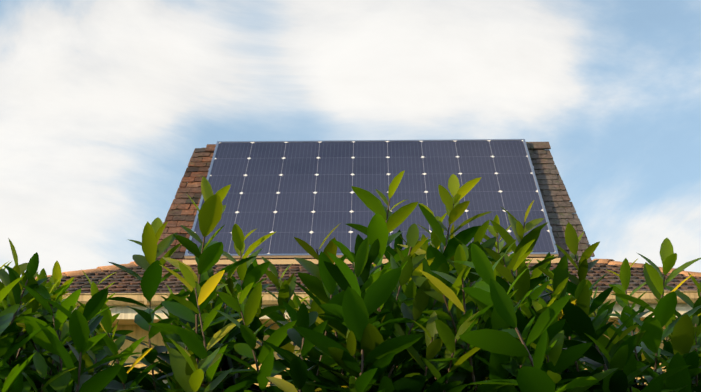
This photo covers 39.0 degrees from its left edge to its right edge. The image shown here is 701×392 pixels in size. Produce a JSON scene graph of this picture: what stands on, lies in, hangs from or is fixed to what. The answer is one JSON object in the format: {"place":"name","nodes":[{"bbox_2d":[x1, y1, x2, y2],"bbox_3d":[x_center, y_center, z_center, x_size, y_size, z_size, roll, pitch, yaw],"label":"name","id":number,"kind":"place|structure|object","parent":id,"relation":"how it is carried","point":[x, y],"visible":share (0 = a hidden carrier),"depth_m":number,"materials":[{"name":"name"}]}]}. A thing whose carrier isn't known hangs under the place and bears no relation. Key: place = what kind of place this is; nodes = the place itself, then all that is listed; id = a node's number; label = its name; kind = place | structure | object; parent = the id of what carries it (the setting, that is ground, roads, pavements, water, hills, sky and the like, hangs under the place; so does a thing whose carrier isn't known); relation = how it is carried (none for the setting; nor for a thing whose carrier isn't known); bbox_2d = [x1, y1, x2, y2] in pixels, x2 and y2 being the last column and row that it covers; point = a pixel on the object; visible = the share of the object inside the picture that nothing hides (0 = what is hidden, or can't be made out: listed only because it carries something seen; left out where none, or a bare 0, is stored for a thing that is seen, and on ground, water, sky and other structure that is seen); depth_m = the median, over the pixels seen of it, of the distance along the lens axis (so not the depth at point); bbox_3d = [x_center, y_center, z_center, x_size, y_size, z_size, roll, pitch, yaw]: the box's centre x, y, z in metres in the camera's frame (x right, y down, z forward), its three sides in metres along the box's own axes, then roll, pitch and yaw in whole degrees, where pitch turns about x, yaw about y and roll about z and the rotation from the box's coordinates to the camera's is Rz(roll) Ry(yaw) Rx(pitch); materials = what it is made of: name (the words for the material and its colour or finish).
{"place":"outdoors","nodes":[
{"label":"outdoors","id":0,"kind":"place"},
{"bbox_2d":[0,171,700,391],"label":"hedge","id":1,"kind":"object","parent":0,"point":[358,322],"depth_m":1.81,"materials":[{"name":"green plant"}]},
{"bbox_2d":[0,0,700,281],"label":"sky","id":2,"kind":"structure","parent":0,"point":[106,106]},
{"bbox_2d":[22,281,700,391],"bbox_3d":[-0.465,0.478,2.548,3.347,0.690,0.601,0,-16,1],"label":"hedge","id":3,"kind":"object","parent":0,"point":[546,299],"visible":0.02,"depth_m":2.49,"materials":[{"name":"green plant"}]},
{"bbox_2d":[101,323,668,387],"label":"house walls","id":4,"kind":"structure","parent":0,"point":[138,333],"depth_m":10.70,"materials":[{"name":"brick"}]},
{"bbox_2d":[88,317,677,324],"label":"soffit","id":5,"kind":"structure","parent":4,"relation":"on","point":[126,322],"depth_m":10.54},
{"bbox_2d":[71,304,692,319],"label":"fascia","id":6,"kind":"structure","parent":5,"relation":"on","point":[125,312],"depth_m":10.31,"materials":[{"name":"paint"}]},
{"bbox_3d":[0.298,1.772,14.068,8.838,0.674,7.578,0,-16,1],"label":"roof","id":7,"kind":"object","parent":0,"visible":0},
{"bbox_2d":[47,142,700,292],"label":"roof tiles","id":8,"kind":"object","parent":7,"relation":"on","point":[559,207],"visible":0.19,"depth_m":12.44,"materials":[{"name":"brown tile"}]},
{"bbox_2d":[35,259,700,279],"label":"hip caps","id":9,"kind":"object","parent":8,"relation":"on","point":[134,264],"visible":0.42,"depth_m":11.59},
{"bbox_2d":[183,258,559,264],"bbox_3d":[0.246,0.798,12.073,4.600,0.060,0.024,0,-16,1],"label":"roof flashing","id":10,"kind":"object","parent":8,"relation":"on","point":[291,261],"visible":0.36,"depth_m":12.09,"materials":[{"name":"grey metal"}]},
{"bbox_2d":[184,139,558,258],"bbox_3d":[0.271,-0.036,13.401,4.620,2.233,2.122,0,-16,1],"label":"solar panel","id":11,"kind":"object","parent":8,"relation":"on","point":[287,192],"visible":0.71,"depth_m":13.52,"materials":[{"name":"blue glass"}]},
{"bbox_2d":[219,159,541,259],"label":"roof body","id":12,"kind":"structure","parent":7,"relation":"on","point":[288,258],"depth_m":12.34,"materials":[{"name":"paint"}]},
{"label":"ground","id":13,"kind":"structure","parent":0,"visible":0},
{"bbox_2d":[62,291,698,305],"bbox_3d":[0.211,2.630,10.039,8.938,3.246,0.603,0,-16,1],"label":"gutter","id":14,"kind":"object","parent":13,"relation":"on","point":[648,297],"visible":0.08,"depth_m":10.22,"materials":[{"name":"paint"}]}
]}

